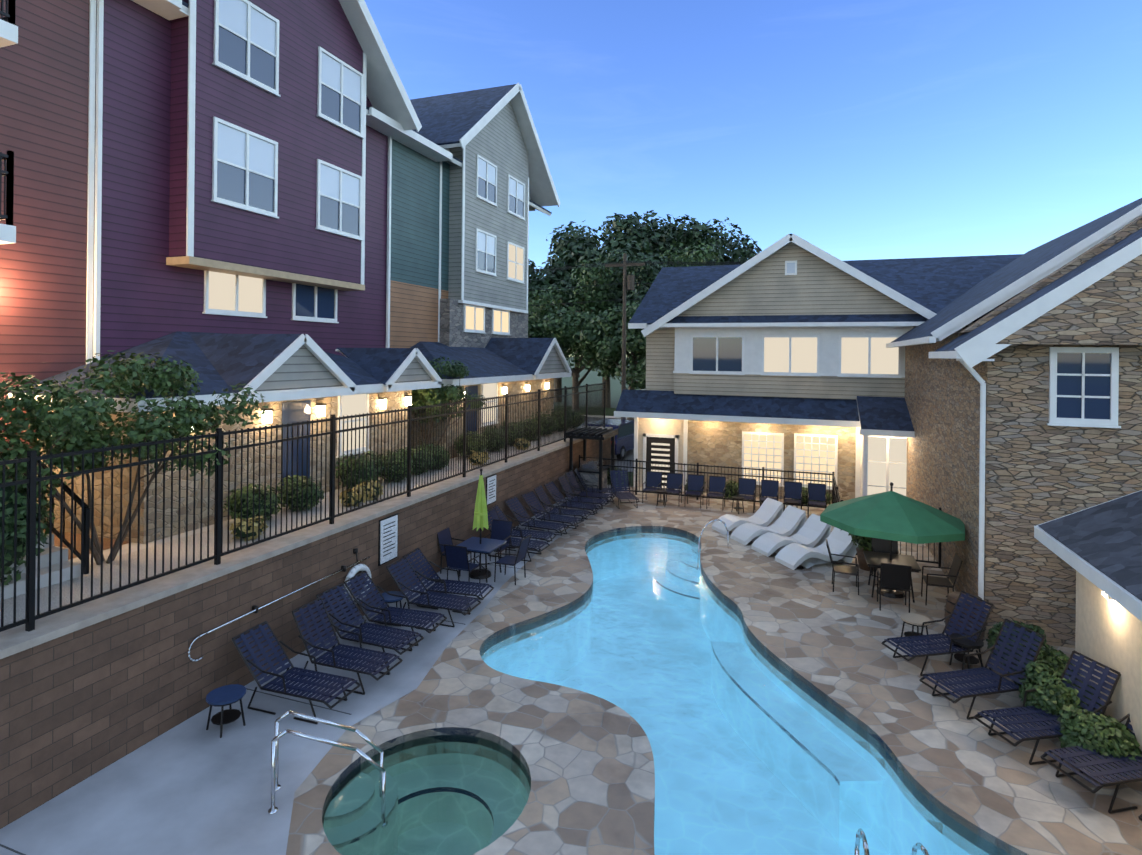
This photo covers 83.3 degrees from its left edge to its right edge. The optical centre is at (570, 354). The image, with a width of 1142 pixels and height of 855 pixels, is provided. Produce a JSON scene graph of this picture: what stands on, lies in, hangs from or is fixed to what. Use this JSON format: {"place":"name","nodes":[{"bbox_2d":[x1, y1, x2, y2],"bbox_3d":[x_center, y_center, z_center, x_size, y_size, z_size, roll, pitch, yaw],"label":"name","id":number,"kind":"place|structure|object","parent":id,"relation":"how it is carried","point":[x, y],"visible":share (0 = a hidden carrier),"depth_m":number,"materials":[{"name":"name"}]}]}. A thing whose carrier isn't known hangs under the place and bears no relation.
{"place":"outdoors","nodes":[
{"label":"outdoors","id":0,"kind":"place"},
{"bbox_2d":[0,429,89,573],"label":"terrace stair rails","id":1,"kind":"object","parent":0,"point":[86,529],"visible":0.38,"depth_m":8.89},
{"bbox_2d":[92,0,387,361],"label":"exterior wall","id":2,"kind":"structure","parent":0,"point":[148,294],"depth_m":14.01,"materials":[{"name":"wood"}]},
{"bbox_2d":[166,256,364,290],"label":"ledge trim","id":3,"kind":"structure","parent":2,"relation":"attached to","point":[191,262],"depth_m":15.11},
{"bbox_2d":[68,455,462,564],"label":"terrace","id":4,"kind":"structure","parent":0,"point":[125,550],"depth_m":10.43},
{"bbox_2d":[0,453,55,584],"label":"terrace bush","id":5,"kind":"object","parent":4,"relation":"on","point":[9,523],"visible":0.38,"depth_m":8.00,"materials":[{"name":"green plant"}]},
{"bbox_2d":[0,531,80,600],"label":"terrace stairs","id":6,"kind":"structure","parent":4,"relation":"on","point":[44,573],"depth_m":8.63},
{"bbox_2d":[0,0,89,476],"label":"exterior wall","id":7,"kind":"structure","parent":4,"relation":"on","point":[44,82],"depth_m":11.37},
{"bbox_2d":[44,455,457,559],"bbox_3d":[-6.810,3.060,14.331,2.800,0.001,12.400,1,0,20],"label":"terrace mulch bed","id":8,"kind":"object","parent":4,"relation":"on","point":[106,543],"depth_m":10.43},
{"bbox_2d":[0,350,268,564],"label":"crepe myrtle tree","id":9,"kind":"object","parent":8,"relation":"on","point":[71,422],"visible":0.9,"depth_m":8.98,"materials":[{"name":"green plant"}]},
{"bbox_2d":[411,356,485,444],"bbox_3d":[-4.072,1.564,18.702,3.094,3.089,2.131,1,0,20],"label":"terrace tree","id":10,"kind":"object","parent":8,"relation":"on","point":[422,397],"visible":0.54,"depth_m":18.19,"materials":[{"name":"green plant"}]},
{"bbox_2d":[0,0,571,412],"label":"building trim","id":11,"kind":"structure","parent":4,"relation":"on","point":[391,114],"depth_m":17.26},
{"bbox_2d":[255,345,565,390],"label":"gable walls","id":12,"kind":"structure","parent":11,"relation":"attached to","point":[302,366],"depth_m":13.19,"materials":[{"name":"grey"}]},
{"bbox_2d":[37,378,553,543],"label":"building stone bumpouts","id":13,"kind":"object","parent":4,"relation":"on","point":[395,400],"visible":0.14,"depth_m":12.00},
{"bbox_2d":[0,427,591,626],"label":"terrace gravel bed","id":14,"kind":"object","parent":4,"relation":"on","point":[20,604],"visible":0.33,"depth_m":9.84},
{"bbox_2d":[227,516,267,540],"bbox_3d":[-5.394,2.912,10.749,0.604,0.473,0.611,1,0,20],"label":"shrub","id":15,"kind":"object","parent":14,"relation":"on","point":[249,528],"visible":0.77,"depth_m":10.57,"materials":[{"name":"green plant"}]},
{"bbox_2d":[223,483,282,522],"bbox_3d":[-5.788,2.716,11.713,0.912,0.805,0.944,1,0,20],"label":"terrace bush","id":16,"kind":"object","parent":14,"relation":"on","point":[244,501],"visible":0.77,"depth_m":11.45,"materials":[{"name":"green plant"}]},
{"bbox_2d":[277,474,323,511],"bbox_3d":[-5.352,2.735,12.739,0.854,0.745,0.904,1,0,20],"label":"terrace bush","id":17,"kind":"object","parent":14,"relation":"on","point":[299,491],"visible":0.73,"depth_m":12.51,"materials":[{"name":"green plant"}]},
{"bbox_2d":[335,450,383,488],"bbox_3d":[-4.809,2.659,14.566,1.009,0.932,1.008,1,0,20],"label":"terrace bush","id":18,"kind":"object","parent":14,"relation":"on","point":[357,468],"visible":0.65,"depth_m":14.28,"materials":[{"name":"green plant"}]},
{"bbox_2d":[379,447,415,482],"bbox_3d":[-4.299,2.679,15.671,1.001,0.885,0.980,1,0,20],"label":"terrace bush","id":19,"kind":"object","parent":14,"relation":"on","point":[396,461],"visible":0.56,"depth_m":15.40,"materials":[{"name":"green plant"}]},
{"bbox_2d":[444,101,535,309],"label":"exterior wall","id":20,"kind":"structure","parent":4,"relation":"on","point":[497,140],"depth_m":26.23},
{"bbox_2d":[0,0,549,485],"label":"windows","id":21,"kind":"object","parent":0,"point":[246,48],"visible":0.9,"depth_m":15.39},
{"bbox_2d":[10,1,559,398],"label":"building roofs","id":22,"kind":"structure","parent":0,"point":[218,362],"depth_m":16.28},
{"bbox_2d":[232,621,360,723],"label":"lounge chair","id":23,"kind":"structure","parent":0,"point":[281,684],"depth_m":9.16,"materials":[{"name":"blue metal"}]},
{"bbox_2d":[0,485,630,854],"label":"concrete apron","id":24,"kind":"object","parent":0,"point":[192,785],"visible":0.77,"depth_m":7.60,"materials":[{"name":"concrete"}]},
{"bbox_2d":[206,684,245,737],"bbox_3d":[-4.610,4.758,8.577,0.471,0.462,0.471,1,0,20],"label":"side table","id":25,"kind":"object","parent":24,"relation":"on","point":[223,696],"depth_m":8.53,"materials":[{"name":"blue metal"}]},
{"bbox_2d":[470,468,491,578],"bbox_3d":[-2.050,3.796,14.567,0.520,2.435,0.520,1,0,20],"label":"closed patio umbrella","id":26,"kind":"object","parent":24,"relation":"on","point":[480,521],"visible":0.94,"depth_m":14.50,"materials":[{"name":"green fabric"}]},
{"bbox_2d":[484,519,512,560],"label":"chair","id":27,"kind":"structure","parent":24,"relation":"on","point":[501,529],"depth_m":15.55,"materials":[{"name":"blue metal"}]},
{"bbox_2d":[487,508,549,561],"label":"lounge chair","id":28,"kind":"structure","parent":24,"relation":"on","point":[514,541],"depth_m":16.05,"materials":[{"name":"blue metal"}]},
{"bbox_2d":[521,491,583,533],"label":"lounge chair","id":29,"kind":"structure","parent":24,"relation":"on","point":[563,519],"depth_m":18.55,"materials":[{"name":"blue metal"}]},
{"bbox_2d":[565,427,617,498],"bbox_3d":[0.776,3.893,23.221,1.400,2.300,2.000,1,0,20],"label":"pergola","id":30,"kind":"object","parent":24,"relation":"on","point":[592,471],"visible":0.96,"depth_m":22.74,"materials":[{"name":"black"}]},
{"bbox_2d":[292,597,402,694],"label":"lounge chair","id":31,"kind":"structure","parent":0,"point":[335,662],"depth_m":9.93,"materials":[{"name":"blue metal"}]},
{"bbox_2d":[316,583,423,667],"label":"lounge chair","id":32,"kind":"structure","parent":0,"point":[407,634],"depth_m":10.79,"materials":[{"name":"blue metal"}]},
{"bbox_2d":[344,571,446,645],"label":"lounge chair","id":33,"kind":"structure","parent":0,"point":[402,619],"depth_m":11.49,"materials":[{"name":"fabric"}]},
{"bbox_2d":[390,280,447,347],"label":"exterior wall","id":34,"kind":"structure","parent":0,"point":[413,314],"depth_m":22.05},
{"bbox_2d":[390,139,449,290],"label":"exterior wall","id":35,"kind":"structure","parent":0,"point":[415,183],"depth_m":22.31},
{"bbox_2d":[323,735,528,854],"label":"hot tub water","id":36,"kind":"structure","parent":0,"point":[432,794],"depth_m":7.43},
{"bbox_2d":[386,557,480,626],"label":"lounge chair","id":37,"kind":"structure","parent":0,"point":[428,601],"depth_m":12.29,"materials":[{"name":"blue metal"}]},
{"bbox_2d":[403,548,493,611],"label":"lounge chair","id":38,"kind":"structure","parent":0,"point":[472,589],"depth_m":12.97,"materials":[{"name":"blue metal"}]},
{"bbox_2d":[444,544,479,588],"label":"chair","id":39,"kind":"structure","parent":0,"point":[456,557],"depth_m":13.59,"materials":[{"name":"blue metal"}]},
{"bbox_2d":[456,537,506,582],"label":"table","id":40,"kind":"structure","parent":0,"point":[486,546],"depth_m":14.51,"materials":[{"name":"blue metal"}]},
{"bbox_2d":[439,298,527,347],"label":"stone wall","id":41,"kind":"structure","parent":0,"point":[452,333],"depth_m":24.45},
{"bbox_2d":[487,505,556,550],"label":"lounge chair","id":42,"kind":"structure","parent":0,"point":[529,531],"depth_m":16.85,"materials":[{"name":"blue metal"}]},
{"bbox_2d":[505,496,568,540],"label":"lounge chair","id":43,"kind":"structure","parent":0,"point":[553,525],"depth_m":17.83,"materials":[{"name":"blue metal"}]},
{"bbox_2d":[534,485,590,526],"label":"lounge chair","id":44,"kind":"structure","parent":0,"point":[566,511],"depth_m":19.23,"materials":[{"name":"blue metal"}]},
{"bbox_2d":[544,481,601,519],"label":"lounge chair","id":45,"kind":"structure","parent":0,"point":[580,505],"depth_m":20.12,"materials":[{"name":"fabric"}]},
{"bbox_2d":[558,474,608,513],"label":"lounge chair","id":46,"kind":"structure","parent":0,"point":[584,499],"depth_m":20.80,"materials":[{"name":"fabric"}]},
{"bbox_2d":[554,357,639,486],"bbox_3d":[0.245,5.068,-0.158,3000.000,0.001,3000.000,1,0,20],"label":"ground sheet","id":47,"kind":"object","parent":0,"point":[592,377],"depth_m":99.09,"materials":[{"name":"green plant"}]},
{"bbox_2d":[0,426,612,828],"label":"retaining wall","id":48,"kind":"structure","parent":47,"relation":"on","point":[89,689],"depth_m":8.61,"materials":[{"name":"brick"}]},
{"bbox_2d":[188,556,369,661],"bbox_3d":[-4.548,4.024,10.498,0.090,0.392,3.852,1,0,20],"label":"pole","id":49,"kind":"object","parent":48,"relation":"attached to","point":[255,608],"visible":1,"depth_m":9.76,"materials":[{"name":"silver metal"}]},
{"bbox_2d":[0,381,605,631],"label":"terrace fence","id":50,"kind":"object","parent":48,"relation":"on","point":[31,480],"visible":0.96,"depth_m":9.93,"materials":[{"name":"black"}]},
{"bbox_2d":[378,513,397,565],"bbox_3d":[-3.681,3.722,12.952,0.037,0.910,0.610,1,0,20],"label":"pool rules sign","id":51,"kind":"object","parent":48,"relation":"attached to","point":[388,541],"visible":1,"depth_m":12.91,"materials":[{"name":"white"}]},
{"bbox_2d":[528,259,629,352],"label":"tree","id":52,"kind":"object","parent":47,"relation":"on","point":[532,273],"visible":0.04,"depth_m":54.40,"materials":[{"name":"green plant"}]},
{"bbox_2d":[528,212,670,407],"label":"tree","id":53,"kind":"object","parent":47,"relation":"on","point":[573,250],"visible":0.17,"depth_m":55.74,"materials":[{"name":"green plant"}]},
{"bbox_2d":[581,417,633,471],"bbox_3d":[3.908,5.072,39.188,100.000,0.001,22.540,1,0,20],"label":"asphalt drive","id":54,"kind":"object","parent":47,"relation":"on","point":[629,454],"depth_m":31.01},
{"bbox_2d":[528,259,635,411],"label":"tree","id":55,"kind":"object","parent":54,"relation":"on","point":[561,330],"visible":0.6,"depth_m":45.27,"materials":[{"name":"green plant"}]},
{"bbox_2d":[541,248,674,419],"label":"tree","id":56,"kind":"object","parent":54,"relation":"on","point":[647,273],"visible":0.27,"depth_m":47.12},
{"bbox_2d":[571,301,645,389],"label":"tree","id":57,"kind":"object","parent":54,"relation":"on","point":[605,353],"visible":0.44,"depth_m":40.71,"materials":[{"name":"green plant"}]},
{"bbox_2d":[590,419,633,459],"bbox_3d":[2.276,4.195,32.624,1.880,1.712,4.700,1,0,25],"label":"suv","id":58,"kind":"object","parent":54,"relation":"on","point":[624,440],"visible":0.27,"depth_m":31.31,"materials":[{"name":"blue paint"}]},
{"bbox_2d":[605,253,644,419],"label":"utility poles","id":59,"kind":"object","parent":54,"relation":"on","point":[630,282],"visible":0.42,"depth_m":34.99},
{"bbox_2d":[634,240,722,302],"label":"tree","id":60,"kind":"object","parent":54,"relation":"on","point":[708,256],"visible":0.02,"depth_m":49.40,"materials":[{"name":"green plant"}]},
{"bbox_2d":[591,210,726,307],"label":"tree","id":61,"kind":"object","parent":47,"relation":"on","point":[679,233],"visible":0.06,"depth_m":57.30,"materials":[{"name":"green plant"}]},
{"bbox_2d":[654,217,761,260],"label":"tree","id":62,"kind":"object","parent":47,"relation":"on","point":[729,239],"visible":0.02,"depth_m":67.54,"materials":[{"name":"green plant"}]},
{"bbox_2d":[664,237,760,265],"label":"tree","id":63,"kind":"object","parent":47,"relation":"on","point":[739,254],"visible":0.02,"depth_m":59.39,"materials":[{"name":"green plant"}]},
{"bbox_2d":[286,487,1141,854],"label":"pool deck","id":64,"kind":"structure","parent":47,"relation":"on","point":[588,757],"depth_m":8.91,"materials":[{"name":"stone"}]},
{"bbox_2d":[268,729,387,826],"bbox_3d":[-2.699,4.742,7.175,1.258,1.230,0.100,1,0,-15],"label":"tub handrail","id":65,"kind":"object","parent":64,"relation":"on","point":[273,809],"visible":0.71,"depth_m":7.13,"materials":[{"name":"silver metal"}]},
{"bbox_2d":[275,710,383,796],"bbox_3d":[-2.831,4.740,7.542,1.258,1.230,0.100,1,0,-15],"label":"tub handrail","id":66,"kind":"object","parent":64,"relation":"on","point":[341,726],"visible":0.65,"depth_m":7.50,"materials":[{"name":"silver metal"}]},
{"bbox_2d":[322,727,530,854],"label":"hot tub","id":67,"kind":"object","parent":64,"relation":"in","point":[473,838],"visible":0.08,"depth_m":8.03,"materials":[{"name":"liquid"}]},
{"bbox_2d":[494,534,530,584],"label":"chair","id":68,"kind":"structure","parent":64,"relation":"on","point":[514,559],"depth_m":14.19,"materials":[{"name":"blue metal"}]},
{"bbox_2d":[609,470,639,508],"bbox_3d":[1.787,4.532,21.607,0.652,1.029,1.602,1,0,-10],"label":"lounge chair","id":69,"kind":"object","parent":64,"relation":"on","point":[619,477],"visible":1,"depth_m":22.09,"materials":[{"name":"fabric"}]},
{"bbox_2d":[685,474,703,508],"bbox_3d":[4.153,4.583,21.583,0.548,0.993,0.656,1,0,20],"label":"club chair","id":70,"kind":"object","parent":64,"relation":"on","point":[695,482],"visible":1,"depth_m":21.77,"materials":[{"name":"fabric"}]},
{"bbox_2d":[706,476,725,510],"bbox_3d":[4.830,4.590,21.337,0.548,0.993,0.656,1,0,20],"label":"club chair","id":71,"kind":"object","parent":64,"relation":"on","point":[717,483],"visible":1,"depth_m":21.53,"materials":[{"name":"fabric"}]},
{"bbox_2d":[737,478,755,512],"bbox_3d":[5.741,4.600,21.005,0.548,0.993,0.656,1,0,20],"label":"club chair","id":72,"kind":"object","parent":64,"relation":"on","point":[747,486],"visible":0.9,"depth_m":21.20,"materials":[{"name":"fabric"}]},
{"bbox_2d":[712,498,782,534],"bbox_3d":[5.146,4.689,18.698,1.930,0.800,0.720,1,0,-18],"label":"white lounger","id":73,"kind":"object","parent":64,"relation":"on","point":[768,512],"visible":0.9,"depth_m":18.64,"materials":[{"name":"white plastic"}]},
{"bbox_2d":[480,526,1026,854],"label":"pool shell","id":74,"kind":"object","parent":64,"relation":"in","point":[770,835],"visible":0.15,"depth_m":10.42},
{"bbox_2d":[579,455,941,566],"bbox_3d":[5.863,4.372,20.771,12.139,1.450,4.495,1,0,50],"label":"fence","id":75,"kind":"object","parent":64,"relation":"on","point":[835,496],"visible":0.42,"depth_m":21.99,"materials":[{"name":"black"}]},
{"bbox_2d":[731,505,805,544],"bbox_3d":[5.456,4.692,17.734,1.930,0.800,0.720,1,0,-18],"label":"white lounger","id":76,"kind":"object","parent":64,"relation":"on","point":[790,521],"visible":0.85,"depth_m":17.68,"materials":[{"name":"white plastic"}]},
{"bbox_2d":[752,514,830,556],"bbox_3d":[5.765,4.696,16.770,1.930,0.800,0.720,1,0,-18],"label":"white lounger","id":77,"kind":"object","parent":64,"relation":"on","point":[814,531],"visible":0.81,"depth_m":16.71,"materials":[{"name":"white plastic"}]},
{"bbox_2d":[775,527,857,569],"bbox_3d":[6.074,4.699,15.806,1.930,0.800,0.720,1,0,-18],"label":"white lounger","id":78,"kind":"object","parent":64,"relation":"on","point":[792,556],"visible":0.88,"depth_m":15.69,"materials":[{"name":"white plastic"}]},
{"bbox_2d":[808,483,826,517],"bbox_3d":[7.771,4.621,20.267,0.548,0.993,0.656,1,0,20],"label":"club chair","id":79,"kind":"object","parent":64,"relation":"on","point":[816,491],"visible":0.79,"depth_m":20.45,"materials":[{"name":"fabric"}]},
{"bbox_2d":[826,539,858,594],"bbox_3d":[5.898,4.601,13.962,0.656,0.993,0.548,1,0,20],"label":"chair","id":80,"kind":"object","parent":64,"relation":"on","point":[846,569],"visible":1,"depth_m":13.82,"materials":[{"name":"brown metal"}]},
{"bbox_2d":[863,551,920,602],"bbox_3d":[6.839,4.748,13.726,1.000,0.722,1.000,1,0,20],"label":"patio table","id":81,"kind":"object","parent":64,"relation":"on","point":[875,560],"visible":0.75,"depth_m":13.68,"materials":[{"name":"brown metal"}]},
{"bbox_2d":[820,482,964,597],"bbox_3d":[6.847,3.917,13.726,2.679,2.380,2.679,1,0,-14],"label":"patio umbrella","id":82,"kind":"object","parent":64,"relation":"on","point":[891,515],"visible":0.94,"depth_m":13.02,"materials":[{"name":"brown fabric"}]},
{"bbox_2d":[877,563,911,612],"bbox_3d":[6.480,4.607,12.882,0.548,0.993,0.656,1,0,20],"label":"chair","id":83,"kind":"object","parent":64,"relation":"on","point":[895,577],"visible":0.98,"depth_m":12.66,"materials":[{"name":"brown metal"}]},
{"bbox_2d":[900,613,930,647],"bbox_3d":[6.060,4.870,11.295,0.480,0.462,0.480,1,0,20],"label":"side table","id":84,"kind":"object","parent":64,"relation":"on","point":[914,619],"visible":0.73,"depth_m":11.29,"materials":[{"name":"beige"}]},
{"bbox_2d":[881,591,992,675],"bbox_3d":[6.022,4.569,10.570,1.578,1.042,0.652,1,0,-12],"label":"lounger","id":85,"kind":"object","parent":64,"relation":"on","point":[929,643],"visible":0.94,"depth_m":10.58,"materials":[{"name":"blue metal"}]},
{"bbox_2d":[921,553,962,605],"bbox_3d":[7.633,4.619,13.225,0.656,0.993,0.548,1,0,20],"label":"chair","id":86,"kind":"object","parent":64,"relation":"on","point":[952,575],"visible":0.94,"depth_m":13.14,"materials":[{"name":"brown metal"}]},
{"bbox_2d":[949,633,983,672],"bbox_3d":[6.449,4.874,10.462,0.480,0.462,0.480,1,0,20],"label":"side table","id":87,"kind":"object","parent":64,"relation":"on","point":[967,643],"visible":0.71,"depth_m":10.38,"materials":[{"name":"brown metal"}]},
{"bbox_2d":[919,619,1044,719],"bbox_3d":[5.999,4.569,9.378,1.578,1.042,0.652,1,0,-13],"label":"lounger","id":88,"kind":"object","parent":64,"relation":"on","point":[978,673],"visible":0.9,"depth_m":9.41,"materials":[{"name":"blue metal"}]},
{"bbox_2d":[886,204,1141,599],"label":"building trim","id":89,"kind":"structure","parent":64,"relation":"on","point":[975,350],"depth_m":11.59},
{"bbox_2d":[986,620,1048,664],"bbox_3d":[7.319,4.766,10.522,0.874,0.762,0.880,1,0,20],"label":"bush","id":90,"kind":"object","parent":64,"relation":"on","point":[993,633],"visible":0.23,"depth_m":10.48,"materials":[{"name":"green plant"}]},
{"bbox_2d":[905,216,1141,647],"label":"stone wall","id":91,"kind":"structure","parent":64,"relation":"on","point":[1038,470],"depth_m":11.47,"materials":[{"name":"stone"}]},
{"bbox_2d":[890,198,1141,351],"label":"building roofs","id":92,"kind":"structure","parent":91,"relation":"on","point":[1008,274],"depth_m":15.77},
{"bbox_2d":[1047,347,1120,427],"bbox_3d":[8.901,0.558,11.141,1.040,1.380,0.080,1,0,20],"label":"window","id":93,"kind":"structure","parent":91,"relation":"in","point":[1083,386],"depth_m":11.15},
{"bbox_2d":[1005,643,1078,690],"bbox_3d":[7.051,4.743,9.601,0.940,0.810,0.949,1,0,20],"label":"bush","id":94,"kind":"object","parent":64,"relation":"on","point":[1052,659],"visible":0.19,"depth_m":9.45,"materials":[{"name":"green plant"}]},
{"bbox_2d":[974,650,1120,764],"bbox_3d":[6.188,4.571,8.363,1.578,1.042,0.652,1,0,-10],"label":"lounger","id":95,"kind":"object","parent":64,"relation":"on","point":[1094,698],"visible":0.69,"depth_m":8.35,"materials":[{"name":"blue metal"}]},
{"bbox_2d":[1019,661,1102,730],"bbox_3d":[6.699,4.724,8.787,0.944,0.832,0.994,1,0,20],"label":"bush","id":96,"kind":"object","parent":64,"relation":"on","point":[1051,694],"visible":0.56,"depth_m":8.65,"materials":[{"name":"green plant"}]},
{"bbox_2d":[1040,714,1141,813],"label":"lounger","id":97,"kind":"object","parent":64,"relation":"on","point":[1095,762],"visible":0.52,"depth_m":7.42,"materials":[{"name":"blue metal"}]},
{"bbox_2d":[1057,705,1141,777],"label":"bush","id":98,"kind":"object","parent":64,"relation":"on","point":[1114,739],"visible":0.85,"depth_m":7.81,"materials":[{"name":"green plant"}]},
{"bbox_2d":[614,234,972,495],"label":"white trim","id":99,"kind":"structure","parent":47,"relation":"on","point":[817,252],"depth_m":22.10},
{"bbox_2d":[528,261,744,305],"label":"utility wires","id":100,"kind":"object","parent":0,"point":[680,263],"visible":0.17,"depth_m":35.03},
{"bbox_2d":[637,389,683,490],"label":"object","id":101,"kind":"structure","parent":0,"point":[661,426],"depth_m":24.26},
{"bbox_2d":[480,529,1006,854],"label":"pool water","id":102,"kind":"structure","parent":0,"point":[655,568],"depth_m":10.59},
{"bbox_2d":[364,0,1141,356],"label":"sky","id":103,"kind":"structure","parent":0,"point":[852,129],"materials":[{"name":"blue"}]},
{"bbox_2d":[674,326,912,502],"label":"building wall","id":104,"kind":"structure","parent":0,"point":[715,443],"depth_m":22.79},
{"bbox_2d":[646,437,674,489],"bbox_3d":[3.379,4.096,24.241,1.100,1.950,0.004,1,0,20],"label":"door","id":105,"kind":"structure","parent":104,"relation":"in","point":[649,446],"depth_m":24.23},
{"bbox_2d":[651,260,906,495],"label":"windows","id":106,"kind":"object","parent":104,"relation":"in","point":[872,356],"visible":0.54,"depth_m":22.35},
{"bbox_2d":[646,242,965,399],"bbox_3d":[9.518,-1.200,27.218,10.600,5.430,10.250,1,0,20],"label":"house siding","id":107,"kind":"object","parent":104,"relation":"attached to","point":[815,285],"visible":0.33,"depth_m":22.52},
{"bbox_2d":[615,234,1036,430],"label":"club roofs","id":108,"kind":"structure","parent":104,"relation":"on","point":[935,284],"depth_m":23.38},
{"bbox_2d":[944,591,985,640],"bbox_3d":[7.014,4.709,11.428,0.646,0.800,0.646,1,0,20],"label":"barrel bin","id":109,"kind":"object","parent":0,"point":[952,598],"visible":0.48,"depth_m":11.35,"materials":[{"name":"brown wood"}]},
{"bbox_2d":[1075,571,1141,782],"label":"wall","id":110,"kind":"structure","parent":0,"point":[1108,633],"depth_m":8.36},
{"bbox_2d":[1038,491,1141,600],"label":"wing roof","id":111,"kind":"structure","parent":110,"relation":"on","point":[1105,538],"depth_m":8.72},
{"bbox_2d":[1034,490,1141,620],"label":"wing trim","id":112,"kind":"structure","parent":111,"relation":"attached to","point":[1121,596],"depth_m":8.05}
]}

